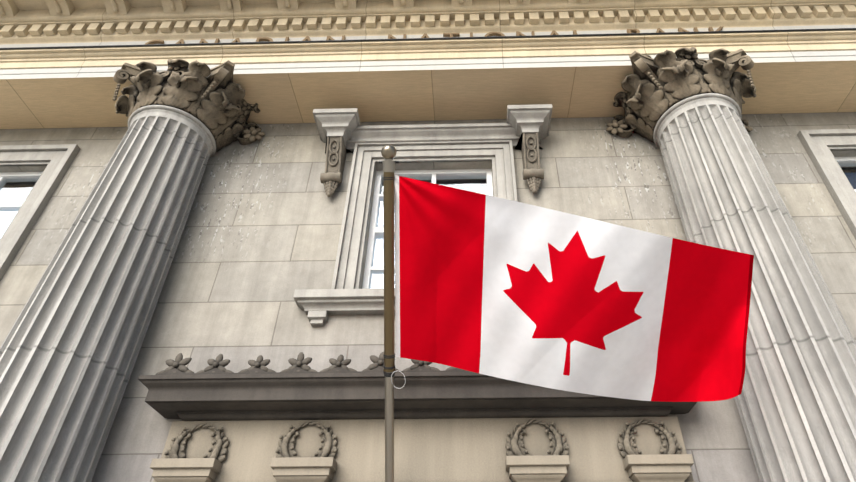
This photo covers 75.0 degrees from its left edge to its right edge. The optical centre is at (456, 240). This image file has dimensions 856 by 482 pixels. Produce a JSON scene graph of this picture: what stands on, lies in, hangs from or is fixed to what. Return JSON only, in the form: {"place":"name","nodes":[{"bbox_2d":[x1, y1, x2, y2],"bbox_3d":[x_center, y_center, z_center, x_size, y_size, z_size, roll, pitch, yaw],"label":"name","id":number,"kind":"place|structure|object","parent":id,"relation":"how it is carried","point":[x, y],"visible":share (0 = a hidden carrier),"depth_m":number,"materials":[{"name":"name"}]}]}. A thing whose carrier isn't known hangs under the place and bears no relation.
{"place":"outdoors","nodes":[
{"label":"outdoors","id":0,"kind":"place"},
{"bbox_2d":[0,211,17,237],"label":"blind window","id":1,"kind":"structure","parent":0,"point":[6,222],"depth_m":5.69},
{"bbox_2d":[0,105,215,481],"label":"column","id":2,"kind":"structure","parent":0,"point":[70,347],"depth_m":4.15,"materials":[{"name":"stone"}]},
{"bbox_2d":[115,59,259,151],"bbox_3d":[-2.780,-1.258,5.843,1.337,0.534,1.279,-1,-38,1],"label":"capital","id":3,"kind":"object","parent":2,"relation":"on","point":[210,110],"depth_m":5.53,"materials":[{"name":"grey stone"}]},
{"bbox_2d":[112,64,264,144],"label":"capital scrolls","id":4,"kind":"object","parent":3,"relation":"attached to","point":[253,134],"visible":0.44,"depth_m":5.55,"materials":[{"name":"grey stone"}]},
{"bbox_2d":[370,204,394,288],"bbox_3d":[-0.231,0.108,5.327,1.200,1.260,0.001,-1,-38,1],"label":"blind window","id":5,"kind":"structure","parent":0,"point":[380,277],"depth_m":5.33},
{"bbox_2d":[379,144,405,481],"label":"flag pole","id":6,"kind":"object","parent":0,"point":[388,152],"visible":1,"depth_m":3.46,"materials":[{"name":"grey metal"}]},
{"bbox_2d":[394,175,753,401],"bbox_3d":[0.748,0.365,3.516,2.273,1.090,1.195,-1,-38,1],"label":"flag","id":7,"kind":"object","parent":6,"relation":"attached to","point":[502,288],"visible":1,"depth_m":3.47,"materials":[{"name":"fabric"}]},
{"bbox_2d":[0,112,855,481],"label":"facade wall","id":8,"kind":"structure","parent":0,"point":[258,242],"depth_m":5.15,"materials":[{"name":"beige stone"}]},
{"bbox_2d":[0,182,35,203],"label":"window blind","id":9,"kind":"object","parent":8,"relation":"attached to","point":[26,189],"depth_m":5.96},
{"bbox_2d":[0,172,42,211],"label":"window frame","id":10,"kind":"object","parent":8,"relation":"attached to","point":[5,177],"visible":0.16,"depth_m":5.90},
{"bbox_2d":[0,178,35,235],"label":"window glass","id":11,"kind":"object","parent":10,"relation":"in","point":[12,196],"depth_m":5.76,"materials":[{"name":"glass"}]},
{"bbox_2d":[138,365,696,420],"bbox_3d":[-0.243,1.092,3.992,3.970,0.305,0.397,-1,-38,1],"label":"door cornice","id":12,"kind":"structure","parent":8,"relation":"attached to","point":[302,394],"depth_m":3.90,"materials":[{"name":"grey stone"}]},
{"bbox_2d":[155,352,455,374],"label":"floral ornaments","id":13,"kind":"object","parent":12,"relation":"on","point":[179,363],"visible":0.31,"depth_m":4.00,"materials":[{"name":"stone"}]},
{"bbox_2d":[150,454,693,481],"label":"door pilasters","id":14,"kind":"object","parent":8,"relation":"attached to","point":[638,468],"depth_m":3.64,"materials":[{"name":"beige stone"}]},
{"bbox_2d":[164,419,681,462],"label":"wreaths","id":15,"kind":"object","parent":14,"relation":"attached to","point":[327,447],"visible":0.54,"depth_m":3.83,"materials":[{"name":"stone"}]},
{"bbox_2d":[293,104,551,325],"bbox_3d":[-0.243,-0.339,5.117,2.430,2.315,0.387,-1,-38,1],"label":"window surround","id":16,"kind":"object","parent":8,"relation":"attached to","point":[496,143],"visible":0.62,"depth_m":5.66,"materials":[{"name":"stone"}]},
{"bbox_2d":[320,136,346,196],"bbox_3d":[-1.230,-0.723,5.537,0.196,0.681,0.247,-1,-38,1],"label":"console","id":17,"kind":"object","parent":16,"relation":"on","point":[332,175],"visible":1,"depth_m":5.56,"materials":[{"name":"stone"}]},
{"bbox_2d":[153,416,694,481],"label":"door frieze","id":18,"kind":"object","parent":8,"relation":"attached to","point":[454,450],"depth_m":3.85,"materials":[{"name":"beige stone"}]},
{"bbox_2d":[362,169,492,288],"bbox_3d":[-0.234,-0.088,5.353,1.200,1.600,0.100,-1,-38,1],"label":"window frame","id":19,"kind":"object","parent":8,"relation":"attached to","point":[375,232],"visible":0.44,"depth_m":5.67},
{"bbox_2d":[371,175,486,286],"bbox_3d":[-0.234,-0.088,5.353,1.200,1.600,0.001,-1,-38,1],"label":"window glass","id":20,"kind":"object","parent":19,"relation":"in","point":[394,213],"depth_m":5.63,"materials":[{"name":"glass"}]},
{"bbox_2d":[0,0,855,128],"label":"entablature","id":21,"kind":"structure","parent":8,"relation":"attached to","point":[565,77],"depth_m":5.89,"materials":[{"name":"stone"}]},
{"bbox_2d":[0,0,647,16],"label":"modillions","id":22,"kind":"object","parent":21,"relation":"attached to","point":[9,8],"visible":1,"depth_m":6.06,"materials":[{"name":"stone"}]},
{"bbox_2d":[0,28,855,49],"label":"cornice cable","id":23,"kind":"object","parent":21,"relation":"attached to","point":[431,38],"visible":1,"depth_m":5.73,"materials":[{"name":"beige plastic"}]},
{"bbox_2d":[145,26,723,43],"bbox_3d":[-0.247,-2.125,5.927,6.205,0.213,0.060,-1,-38,1],"label":"frieze inscription","id":24,"kind":"object","parent":21,"relation":"attached to","point":[425,35],"visible":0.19,"depth_m":5.95,"materials":[{"name":"stone"}]},
{"bbox_2d":[0,129,855,280],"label":"side window surrounds","id":25,"kind":"object","parent":8,"relation":"attached to","point":[57,160],"visible":0.98,"depth_m":5.56,"materials":[{"name":"stone"}]},
{"bbox_2d":[380,180,486,203],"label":"window blind","id":26,"kind":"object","parent":8,"relation":"attached to","point":[463,184],"depth_m":5.89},
{"bbox_2d":[521,132,543,193],"bbox_3d":[0.749,-0.754,5.497,0.196,0.681,0.247,-1,-38,1],"label":"console","id":27,"kind":"object","parent":8,"relation":"attached to","point":[533,174],"visible":1,"depth_m":5.51,"materials":[{"name":"stone"}]},
{"bbox_2d":[835,157,855,191],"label":"window frame","id":28,"kind":"object","parent":8,"relation":"attached to","point":[850,161],"depth_m":5.74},
{"bbox_2d":[841,168,855,188],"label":"room window","id":29,"kind":"structure","parent":8,"relation":"attached to","point":[851,174],"depth_m":5.81,"materials":[{"name":"glass"}]},
{"bbox_2d":[653,93,855,481],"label":"column","id":30,"kind":"structure","parent":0,"point":[795,400],"depth_m":3.90,"materials":[{"name":"stone"}]},
{"bbox_2d":[613,47,756,142],"bbox_3d":[2.310,-1.341,5.739,1.316,0.537,1.277,-1,-38,1],"label":"capital","id":31,"kind":"object","parent":30,"relation":"on","point":[678,85],"depth_m":5.43,"materials":[{"name":"grey stone"}]},
{"bbox_2d":[606,53,754,137],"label":"capital scrolls","id":32,"kind":"object","parent":31,"relation":"attached to","point":[744,62],"visible":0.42,"depth_m":5.46,"materials":[{"name":"grey stone"}]}
]}

